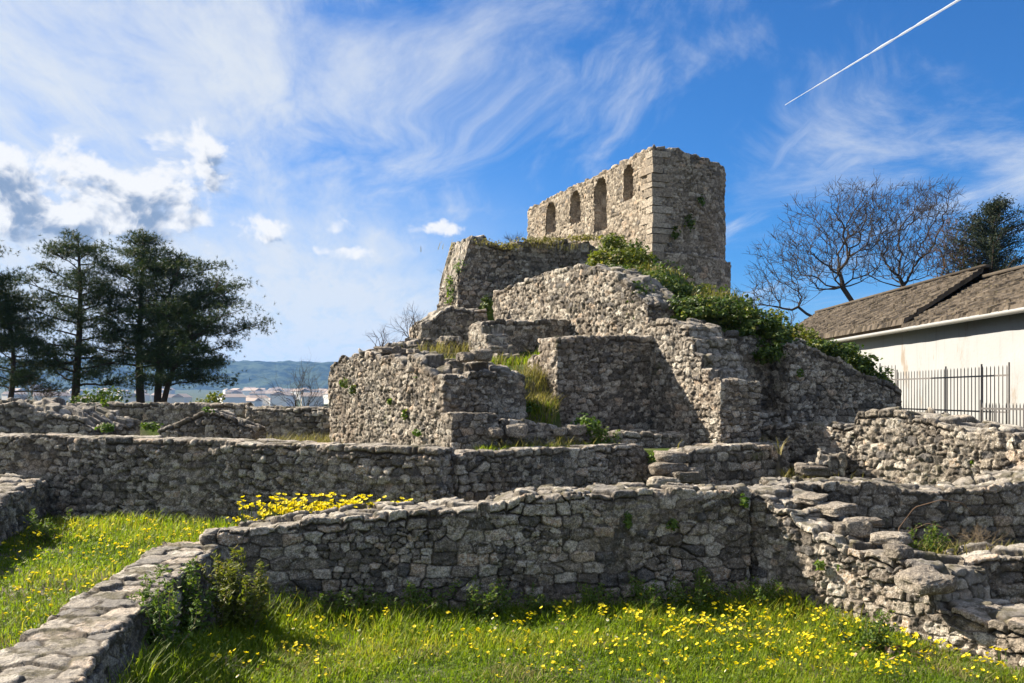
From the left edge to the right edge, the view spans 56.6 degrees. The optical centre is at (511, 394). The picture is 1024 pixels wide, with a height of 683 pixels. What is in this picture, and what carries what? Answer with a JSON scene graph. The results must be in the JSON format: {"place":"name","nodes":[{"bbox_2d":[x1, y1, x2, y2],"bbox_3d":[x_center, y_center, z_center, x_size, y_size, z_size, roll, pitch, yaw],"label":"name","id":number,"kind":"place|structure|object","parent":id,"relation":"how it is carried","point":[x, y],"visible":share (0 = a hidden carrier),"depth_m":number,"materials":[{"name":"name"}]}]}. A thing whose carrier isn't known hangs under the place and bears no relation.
{"place":"outdoors","nodes":[
{"label":"outdoors","id":0,"kind":"place"},
{"bbox_2d":[0,508,247,649],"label":"grass","id":1,"kind":"structure","parent":0,"point":[168,526],"depth_m":11.13,"materials":[{"name":"plant"}]},
{"bbox_2d":[0,358,333,389],"bbox_3d":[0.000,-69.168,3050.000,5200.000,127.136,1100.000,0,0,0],"label":"hills","id":2,"kind":"structure","parent":0,"point":[263,369],"depth_m":2764.10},
{"bbox_2d":[444,348,538,366],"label":"grass","id":3,"kind":"structure","parent":0,"point":[516,359],"depth_m":18.39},
{"bbox_2d":[0,270,1023,682],"bbox_3d":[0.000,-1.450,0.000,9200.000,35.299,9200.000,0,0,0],"label":"ground","id":4,"kind":"structure","parent":0,"point":[194,394],"depth_m":9.07,"materials":[{"name":"plant"}]},
{"bbox_2d":[0,240,47,343],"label":"pine tree","id":5,"kind":"object","parent":4,"relation":"on","point":[7,283],"visible":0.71,"depth_m":37.65,"materials":[{"name":"green plant"}]},
{"bbox_2d":[0,473,49,544],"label":"stone wall","id":6,"kind":"structure","parent":4,"relation":"on","point":[20,495],"depth_m":12.82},
{"bbox_2d":[10,379,67,403],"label":"bare shrub","id":7,"kind":"object","parent":4,"relation":"on","point":[46,395],"visible":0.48,"depth_m":33.95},
{"bbox_2d":[0,289,82,397],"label":"pine tree","id":8,"kind":"object","parent":4,"relation":"on","point":[24,376],"visible":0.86,"depth_m":38.25,"materials":[{"name":"green plant"}]},
{"bbox_2d":[21,507,71,544],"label":"tall weed","id":9,"kind":"object","parent":4,"relation":"on","point":[45,531],"visible":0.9,"depth_m":11.89,"materials":[{"name":"green plant"}]},
{"bbox_2d":[0,397,140,435],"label":"stone wall","id":10,"kind":"structure","parent":4,"relation":"on","point":[45,415],"depth_m":19.40,"materials":[{"name":"stone"}]},
{"bbox_2d":[4,227,149,403],"bbox_3d":[-18.277,-2.961,39.703,5.695,7.910,5.517,0,0,-39],"label":"pine tree","id":11,"kind":"object","parent":4,"relation":"on","point":[78,312],"visible":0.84,"depth_m":39.39,"materials":[{"name":"green plant"}]},
{"bbox_2d":[66,385,136,403],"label":"bush","id":12,"kind":"object","parent":4,"relation":"on","point":[100,395],"visible":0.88,"depth_m":32.78,"materials":[{"name":"green plant"}]},
{"bbox_2d":[0,541,220,682],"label":"stone wall","id":13,"kind":"structure","parent":4,"relation":"on","point":[94,633],"depth_m":6.95,"materials":[{"name":"stone"}]},
{"bbox_2d":[57,228,191,402],"bbox_3d":[-16.213,-3.075,40.475,5.566,8.171,4.720,0,0,-45],"label":"pine tree","id":14,"kind":"object","parent":4,"relation":"on","point":[145,242],"visible":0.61,"depth_m":39.84,"materials":[{"name":"green plant"}]},
{"bbox_2d":[125,572,204,653],"bbox_3d":[-2.755,1.717,7.554,0.533,0.682,0.690,0,0,-44],"label":"tall weed","id":15,"kind":"object","parent":4,"relation":"on","point":[163,622],"visible":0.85,"depth_m":7.47,"materials":[{"name":"green plant"}]},
{"bbox_2d":[77,401,253,428],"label":"stone wall","id":16,"kind":"structure","parent":4,"relation":"on","point":[165,413],"depth_m":24.93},
{"bbox_2d":[172,394,191,402],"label":"town house","id":17,"kind":"structure","parent":4,"relation":"on","point":[180,398],"depth_m":1016.42,"materials":[{"name":"beige"}]},
{"bbox_2d":[154,556,217,639],"bbox_3d":[-2.987,1.897,8.643,0.548,0.774,0.701,0,0,0],"label":"tall weed","id":18,"kind":"object","parent":4,"relation":"on","point":[191,580],"visible":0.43,"depth_m":8.60,"materials":[{"name":"green plant"}]},
{"bbox_2d":[113,245,260,402],"bbox_3d":[-14.087,-2.637,39.963,5.516,7.283,5.150,0,0,36],"label":"pine tree","id":19,"kind":"object","parent":4,"relation":"on","point":[167,266],"visible":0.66,"depth_m":39.37,"materials":[{"name":"green plant"}]},
{"bbox_2d":[116,267,280,401],"bbox_3d":[-12.592,-2.051,38.963,6.996,6.098,6.833,0,0,0],"label":"pine tree","id":20,"kind":"object","parent":4,"relation":"on","point":[190,349],"visible":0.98,"depth_m":38.37,"materials":[{"name":"green plant"}]},
{"bbox_2d":[189,391,225,402],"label":"bush","id":21,"kind":"object","parent":4,"relation":"on","point":[212,397],"visible":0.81,"depth_m":27.91,"materials":[{"name":"green plant"}]},
{"bbox_2d":[157,409,266,439],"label":"stone wall","id":22,"kind":"structure","parent":4,"relation":"on","point":[221,424],"depth_m":19.21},
{"bbox_2d":[0,432,454,523],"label":"stone wall","id":23,"kind":"structure","parent":4,"relation":"on","point":[213,477],"depth_m":13.68,"materials":[{"name":"stone"}]},
{"bbox_2d":[217,394,245,402],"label":"town house","id":24,"kind":"structure","parent":4,"relation":"on","point":[235,398],"depth_m":994.94,"materials":[{"name":"white"}]},
{"bbox_2d":[199,544,272,636],"bbox_3d":[-2.651,1.948,9.186,0.619,0.981,0.703,0,0,-32],"label":"tall weed","id":25,"kind":"object","parent":4,"relation":"on","point":[227,607],"visible":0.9,"depth_m":9.18,"materials":[{"name":"green plant"}]},
{"bbox_2d":[270,391,295,406],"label":"town house","id":26,"kind":"structure","parent":4,"relation":"on","point":[277,401],"depth_m":1042.28,"materials":[{"name":"white"}]},
{"bbox_2d":[245,405,329,441],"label":"stone wall","id":27,"kind":"structure","parent":4,"relation":"on","point":[281,420],"depth_m":23.00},
{"bbox_2d":[249,347,327,406],"bbox_3d":[-5.441,-0.218,25.457,3.022,2.253,2.069,0,0,-29],"label":"bare shrub","id":28,"kind":"object","parent":4,"relation":"on","point":[299,393],"visible":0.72,"depth_m":25.32,"materials":[{"name":"brown plant"}]},
{"bbox_2d":[273,587,332,624],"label":"tall weed","id":29,"kind":"object","parent":4,"relation":"on","point":[293,600],"visible":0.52,"depth_m":9.91,"materials":[{"name":"green plant"}]},
{"bbox_2d":[300,392,323,406],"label":"town house","id":30,"kind":"structure","parent":4,"relation":"on","point":[305,394],"depth_m":1012.76,"materials":[{"name":"beige"}]},
{"bbox_2d":[297,583,373,621],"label":"tall weed","id":31,"kind":"object","parent":4,"relation":"on","point":[340,599],"visible":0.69,"depth_m":10.07,"materials":[{"name":"green plant"}]},
{"bbox_2d":[140,266,573,442],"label":"grass","id":32,"kind":"structure","parent":4,"relation":"on","point":[325,440],"depth_m":21.28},
{"bbox_2d":[365,592,425,622],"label":"tall weed","id":33,"kind":"object","parent":4,"relation":"on","point":[384,599],"visible":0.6,"depth_m":10.09,"materials":[{"name":"green plant"}]},
{"bbox_2d":[385,335,467,352],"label":"stone wall","id":34,"kind":"structure","parent":4,"relation":"on","point":[408,343],"depth_m":20.44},
{"bbox_2d":[382,301,427,338],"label":"bare shrub","id":35,"kind":"object","parent":34,"relation":"on","point":[415,325],"visible":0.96,"depth_m":21.20,"materials":[{"name":"brown plant"}]},
{"bbox_2d":[391,579,462,621],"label":"tall weed","id":36,"kind":"object","parent":4,"relation":"on","point":[430,601],"visible":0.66,"depth_m":10.14,"materials":[{"name":"green plant"}]},
{"bbox_2d":[327,348,527,445],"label":"stone wall","id":37,"kind":"structure","parent":4,"relation":"on","point":[365,413],"depth_m":16.25,"materials":[{"name":"stone"}]},
{"bbox_2d":[373,346,406,354],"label":"fallen stone","id":38,"kind":"object","parent":37,"relation":"on","point":[384,349],"visible":0.69,"depth_m":18.20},
{"bbox_2d":[470,349,491,360],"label":"fallen stone","id":39,"kind":"object","parent":37,"relation":"on","point":[481,355],"visible":0.89,"depth_m":15.40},
{"bbox_2d":[409,305,487,347],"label":"stone wall","id":40,"kind":"structure","parent":4,"relation":"on","point":[451,320],"depth_m":22.54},
{"bbox_2d":[437,269,481,308],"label":"stone wall","id":41,"kind":"structure","parent":4,"relation":"on","point":[442,301],"depth_m":25.59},
{"bbox_2d":[439,412,498,449],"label":"stone wall","id":42,"kind":"structure","parent":4,"relation":"on","point":[457,430],"depth_m":14.15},
{"bbox_2d":[199,482,751,616],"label":"stone wall","id":43,"kind":"structure","parent":4,"relation":"on","point":[551,541],"depth_m":10.61,"materials":[{"name":"stone"}]},
{"bbox_2d":[0,492,951,655],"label":"wildflowers","id":44,"kind":"object","parent":4,"relation":"on","point":[319,506],"visible":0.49,"depth_m":9.77,"materials":[{"name":"yellow plant"}]},
{"bbox_2d":[462,574,516,625],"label":"tall weed","id":45,"kind":"object","parent":4,"relation":"on","point":[473,602],"visible":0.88,"depth_m":10.08,"materials":[{"name":"green plant"}]},
{"bbox_2d":[477,324,519,362],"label":"stone wall","id":46,"kind":"structure","parent":4,"relation":"on","point":[492,336],"depth_m":19.29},
{"bbox_2d":[468,318,572,353],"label":"stone wall","id":47,"kind":"structure","parent":4,"relation":"on","point":[522,334],"depth_m":19.95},
{"bbox_2d":[439,235,606,308],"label":"stone wall","id":48,"kind":"structure","parent":4,"relation":"on","point":[500,269],"depth_m":25.59,"materials":[{"name":"stone"}]},
{"bbox_2d":[444,258,465,304],"bbox_3d":[-1.483,-3.027,25.402,1.002,1.312,0.654,0,0,39],"label":"moss patch","id":49,"kind":"object","parent":48,"relation":"attached to","point":[452,289],"visible":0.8,"depth_m":25.30,"materials":[{"name":"green plant"}]},
{"bbox_2d":[472,234,605,250],"bbox_3d":[0.711,-4.149,25.866,4.006,0.608,1.347,0,0,-18],"label":"moss patch","id":50,"kind":"object","parent":48,"relation":"on","point":[586,237],"visible":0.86,"depth_m":25.60,"materials":[{"name":"green plant"}]},
{"bbox_2d":[497,418,556,447],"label":"stone wall","id":51,"kind":"structure","parent":4,"relation":"on","point":[541,431],"depth_m":14.60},
{"bbox_2d":[496,582,575,619],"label":"tall weed","id":52,"kind":"object","parent":4,"relation":"on","point":[542,597],"visible":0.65,"depth_m":10.27,"materials":[{"name":"green plant"}]},
{"bbox_2d":[451,443,655,501],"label":"stone wall","id":53,"kind":"structure","parent":4,"relation":"on","point":[481,474],"depth_m":13.75,"materials":[{"name":"stone"}]},
{"bbox_2d":[505,423,527,437],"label":"fallen stone","id":54,"kind":"object","parent":53,"relation":"on","point":[518,430],"visible":0.98,"depth_m":14.13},
{"bbox_2d":[646,476,680,485],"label":"fallen stone","id":55,"kind":"object","parent":53,"relation":"on","point":[661,480],"visible":0.48,"depth_m":13.69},
{"bbox_2d":[666,472,701,484],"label":"fallen stone","id":56,"kind":"object","parent":55,"relation":"on","point":[690,478],"visible":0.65,"depth_m":13.85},
{"bbox_2d":[648,462,688,475],"bbox_3d":[2.321,1.093,14.198,0.554,0.212,0.510,-1,-2,-11],"label":"fallen stone","id":57,"kind":"object","parent":56,"relation":"on","point":[661,468],"visible":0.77,"depth_m":14.00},
{"bbox_2d":[653,450,689,462],"bbox_3d":[2.397,0.941,14.336,0.519,0.192,0.487,1,2,-17],"label":"fallen stone","id":58,"kind":"object","parent":57,"relation":"on","point":[669,456],"visible":0.91,"depth_m":14.14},
{"bbox_2d":[527,337,583,441],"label":"stone wall","id":59,"kind":"structure","parent":4,"relation":"on","point":[533,358],"depth_m":16.81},
{"bbox_2d":[190,614,941,674],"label":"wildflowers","id":60,"kind":"object","parent":4,"relation":"on","point":[887,649],"visible":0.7,"depth_m":8.69,"materials":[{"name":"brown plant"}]},
{"bbox_2d":[570,412,601,435],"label":"wall plant","id":61,"kind":"object","parent":4,"relation":"on","point":[583,419],"depth_m":14.82,"materials":[{"name":"green plant"}]},
{"bbox_2d":[492,263,681,335],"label":"stone wall","id":62,"kind":"structure","parent":4,"relation":"on","point":[586,300],"depth_m":19.58,"materials":[{"name":"stone"}]},
{"bbox_2d":[608,262,693,318],"bbox_3d":[2.749,-2.075,19.275,1.729,1.397,2.565,0,0,-17],"label":"ivy","id":63,"kind":"object","parent":62,"relation":"attached to","point":[682,289],"visible":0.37,"depth_m":18.98,"materials":[{"name":"green plant"}]},
{"bbox_2d":[538,335,654,444],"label":"stone wall","id":64,"kind":"structure","parent":4,"relation":"on","point":[617,374],"depth_m":17.02,"materials":[{"name":"stone"}]},
{"bbox_2d":[584,423,620,444],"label":"tall weed","id":65,"kind":"object","parent":4,"relation":"on","point":[597,439],"visible":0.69,"depth_m":14.75,"materials":[{"name":"green plant"}]},
{"bbox_2d":[577,580,631,610],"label":"tall weed","id":66,"kind":"object","parent":4,"relation":"on","point":[593,597],"visible":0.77,"depth_m":10.34,"materials":[{"name":"green plant"}]},
{"bbox_2d":[585,232,655,268],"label":"shrub","id":67,"kind":"object","parent":4,"relation":"on","point":[610,247],"visible":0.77,"depth_m":22.48,"materials":[{"name":"green plant"}]},
{"bbox_2d":[527,144,730,295],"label":"ruined tower","id":68,"kind":"structure","parent":4,"relation":"on","point":[650,195],"depth_m":27.79,"materials":[{"name":"stone"}]},
{"bbox_2d":[591,429,689,447],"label":"stone wall","id":69,"kind":"structure","parent":4,"relation":"on","point":[655,439],"depth_m":15.85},
{"bbox_2d":[622,238,659,268],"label":"shrub","id":70,"kind":"object","parent":4,"relation":"on","point":[638,247],"visible":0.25,"depth_m":25.34,"materials":[{"name":"green plant"}]},
{"bbox_2d":[623,570,696,613],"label":"tall weed","id":71,"kind":"object","parent":4,"relation":"on","point":[638,587],"visible":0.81,"depth_m":10.40,"materials":[{"name":"green plant"}]},
{"bbox_2d":[486,259,882,374],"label":"undergrowth","id":72,"kind":"object","parent":4,"relation":"on","point":[718,289],"visible":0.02,"depth_m":20.70,"materials":[{"name":"green plant"}]},
{"bbox_2d":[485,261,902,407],"bbox_3d":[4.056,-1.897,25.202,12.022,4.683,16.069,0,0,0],"label":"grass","id":73,"kind":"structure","parent":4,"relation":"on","point":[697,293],"depth_m":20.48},
{"bbox_2d":[671,566,729,613],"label":"tall weed","id":74,"kind":"object","parent":4,"relation":"on","point":[702,580],"visible":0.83,"depth_m":10.45,"materials":[{"name":"green plant"}]},
{"bbox_2d":[645,318,762,445],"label":"stone wall","id":75,"kind":"structure","parent":4,"relation":"on","point":[705,387],"depth_m":16.33,"materials":[{"name":"stone"}]},
{"bbox_2d":[401,236,1019,619],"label":"grass","id":76,"kind":"structure","parent":4,"relation":"on","point":[533,374],"depth_m":16.32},
{"bbox_2d":[565,424,587,435],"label":"fallen stone","id":77,"kind":"object","parent":76,"relation":"on","point":[573,430],"visible":0.93,"depth_m":14.72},
{"bbox_2d":[668,440,789,485],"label":"stone wall","id":78,"kind":"structure","parent":4,"relation":"on","point":[749,463],"depth_m":15.03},
{"bbox_2d":[724,574,784,610],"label":"tall weed","id":79,"kind":"object","parent":4,"relation":"on","point":[762,597],"visible":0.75,"depth_m":10.40,"materials":[{"name":"green plant"}]},
{"bbox_2d":[724,330,808,410],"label":"stone wall","id":80,"kind":"structure","parent":4,"relation":"on","point":[744,347],"depth_m":17.38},
{"bbox_2d":[667,293,799,364],"bbox_3d":[4.031,-1.218,17.684,2.652,1.355,1.883,0,0,0],"label":"ivy","id":81,"kind":"object","parent":80,"relation":"attached to","point":[768,328],"visible":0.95,"depth_m":17.44,"materials":[{"name":"green plant"}]},
{"bbox_2d":[759,410,780,425],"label":"stone wall","id":82,"kind":"structure","parent":4,"relation":"on","point":[768,417],"depth_m":17.11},
{"bbox_2d":[766,308,820,341],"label":"shrub","id":83,"kind":"object","parent":4,"relation":"on","point":[807,335],"visible":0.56,"depth_m":19.12,"materials":[{"name":"green plant"}]},
{"bbox_2d":[794,448,847,478],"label":"stone wall","id":84,"kind":"structure","parent":4,"relation":"on","point":[835,463],"depth_m":14.76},
{"bbox_2d":[795,464,829,476],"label":"fallen stone","id":85,"kind":"object","parent":84,"relation":"on","point":[814,470],"visible":1,"depth_m":14.46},
{"bbox_2d":[733,175,916,316],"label":"bare tree","id":86,"kind":"object","parent":4,"relation":"on","point":[842,283],"visible":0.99,"depth_m":57.84,"materials":[{"name":"brown plant"}]},
{"bbox_2d":[764,340,901,424],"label":"stone wall","id":87,"kind":"structure","parent":4,"relation":"on","point":[825,388],"depth_m":17.35,"materials":[{"name":"stone"}]},
{"bbox_2d":[806,338,895,385],"bbox_3d":[6.381,-0.570,18.005,2.047,0.988,0.940,0,0,-24],"label":"ivy","id":88,"kind":"object","parent":87,"relation":"attached to","point":[865,366],"visible":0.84,"depth_m":17.82,"materials":[{"name":"green plant"}]},
{"bbox_2d":[829,605,898,654],"bbox_3d":[3.327,2.234,8.927,0.657,0.479,0.400,0,0,0],"label":"tall weed","id":89,"kind":"object","parent":4,"relation":"on","point":[872,636],"visible":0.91,"depth_m":8.88,"materials":[{"name":"green plant"}]},
{"bbox_2d":[747,478,1023,667],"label":"stone wall","id":90,"kind":"structure","parent":4,"relation":"on","point":[791,542],"depth_m":9.87,"materials":[{"name":"stone"}]},
{"bbox_2d":[793,491,828,504],"bbox_3d":[3.493,1.208,11.090,0.324,0.107,0.381,7,11,43],"label":"fallen stone","id":91,"kind":"object","parent":90,"relation":"on","point":[809,498],"visible":1,"depth_m":11.00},
{"bbox_2d":[814,501,858,516],"bbox_3d":[3.701,1.300,10.855,0.414,0.136,0.378,-6,4,-28],"label":"fallen stone","id":92,"kind":"object","parent":90,"relation":"on","point":[835,509],"visible":1,"depth_m":10.73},
{"bbox_2d":[834,522,847,535],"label":"fallen stone","id":93,"kind":"object","parent":90,"relation":"on","point":[840,528],"visible":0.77,"depth_m":10.32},
{"bbox_2d":[842,516,872,537],"bbox_3d":[3.778,1.443,10.395,0.331,0.224,0.289,-2,0,11],"label":"fallen stone","id":94,"kind":"object","parent":90,"relation":"on","point":[859,527],"visible":0.86,"depth_m":10.28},
{"bbox_2d":[864,517,884,527],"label":"fallen stone","id":95,"kind":"object","parent":90,"relation":"on","point":[876,522],"visible":0.48,"depth_m":10.31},
{"bbox_2d":[870,531,912,544],"bbox_3d":[4.035,1.520,10.098,0.408,0.131,0.337,-3,1,39],"label":"fallen stone","id":96,"kind":"object","parent":90,"relation":"on","point":[886,537],"visible":0.88,"depth_m":10.01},
{"bbox_2d":[885,546,908,559],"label":"fallen stone","id":97,"kind":"object","parent":90,"relation":"on","point":[896,553],"visible":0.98,"depth_m":9.53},
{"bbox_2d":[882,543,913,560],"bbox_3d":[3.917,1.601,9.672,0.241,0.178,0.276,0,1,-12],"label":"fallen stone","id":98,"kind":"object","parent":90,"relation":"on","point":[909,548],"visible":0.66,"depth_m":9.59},
{"bbox_2d":[894,564,956,596],"bbox_3d":[3.930,1.771,9.039,0.453,0.213,0.476,-9,8,-14],"label":"fallen stone","id":99,"kind":"object","parent":90,"relation":"on","point":[922,580],"visible":1,"depth_m":8.90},
{"bbox_2d":[963,604,1002,613],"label":"fallen stone","id":100,"kind":"object","parent":90,"relation":"on","point":[987,609],"visible":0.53,"depth_m":8.89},
{"bbox_2d":[759,406,1023,484],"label":"stone wall","id":101,"kind":"structure","parent":4,"relation":"on","point":[929,445],"depth_m":14.20,"materials":[{"name":"stone"}]},
{"bbox_2d":[759,465,1023,546],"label":"stone wall","id":102,"kind":"structure","parent":4,"relation":"on","point":[993,501],"depth_m":11.40,"materials":[{"name":"stone"}]},
{"bbox_2d":[844,174,969,286],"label":"bare tree","id":103,"kind":"object","parent":4,"relation":"on","point":[901,282],"visible":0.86,"depth_m":59.63,"materials":[{"name":"brown plant"}]},
{"bbox_2d":[794,264,1023,426],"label":"white house","id":104,"kind":"structure","parent":4,"relation":"on","point":[969,318],"depth_m":31.45,"materials":[{"name":"paint"}]},
{"bbox_2d":[907,523,952,553],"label":"tall weed","id":105,"kind":"object","parent":4,"relation":"on","point":[931,536],"visible":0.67,"depth_m":10.21,"materials":[{"name":"green plant"}]},
{"bbox_2d":[896,362,1009,423],"bbox_3d":[11.988,0.105,26.250,0.032,1.790,6.732,0,0,0],"label":"iron fence","id":106,"kind":"object","parent":4,"relation":"on","point":[945,409],"visible":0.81,"depth_m":25.59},
{"bbox_2d":[916,212,1013,276],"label":"bare tree","id":107,"kind":"object","parent":4,"relation":"on","point":[941,263],"visible":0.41,"depth_m":54.94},
{"bbox_2d":[924,192,1023,277],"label":"conifer tree","id":108,"kind":"object","parent":4,"relation":"on","point":[992,245],"visible":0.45,"depth_m":52.52,"materials":[{"name":"plant"}]},
{"bbox_2d":[955,523,1008,545],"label":"bare shrub","id":109,"kind":"object","parent":4,"relation":"on","point":[976,534],"visible":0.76,"depth_m":10.42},
{"bbox_2d":[942,542,1023,603],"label":"stone wall","id":110,"kind":"structure","parent":4,"relation":"on","point":[1006,575],"depth_m":9.61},
{"bbox_2d":[980,400,1023,427],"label":"iron fence","id":111,"kind":"object","parent":4,"relation":"on","point":[995,409],"visible":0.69,"depth_m":19.16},
{"bbox_2d":[0,0,1023,362],"label":"sky","id":112,"kind":"structure","parent":0,"point":[328,151],"materials":[{"name":"blue"}]},
{"bbox_2d":[785,0,959,104],"bbox_3d":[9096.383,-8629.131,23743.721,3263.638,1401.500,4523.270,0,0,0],"label":"contrail","id":113,"kind":"object","parent":112,"relation":"in","point":[918,24],"visible":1,"depth_m":23292.94,"materials":[{"name":"white"}]},
{"bbox_2d":[475,388,619,450],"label":"grass","id":114,"kind":"structure","parent":0,"point":[542,420],"depth_m":15.86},
{"bbox_2d":[104,576,1023,682],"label":"grass","id":115,"kind":"structure","parent":0,"point":[277,627],"depth_m":8.79,"materials":[{"name":"plant"}]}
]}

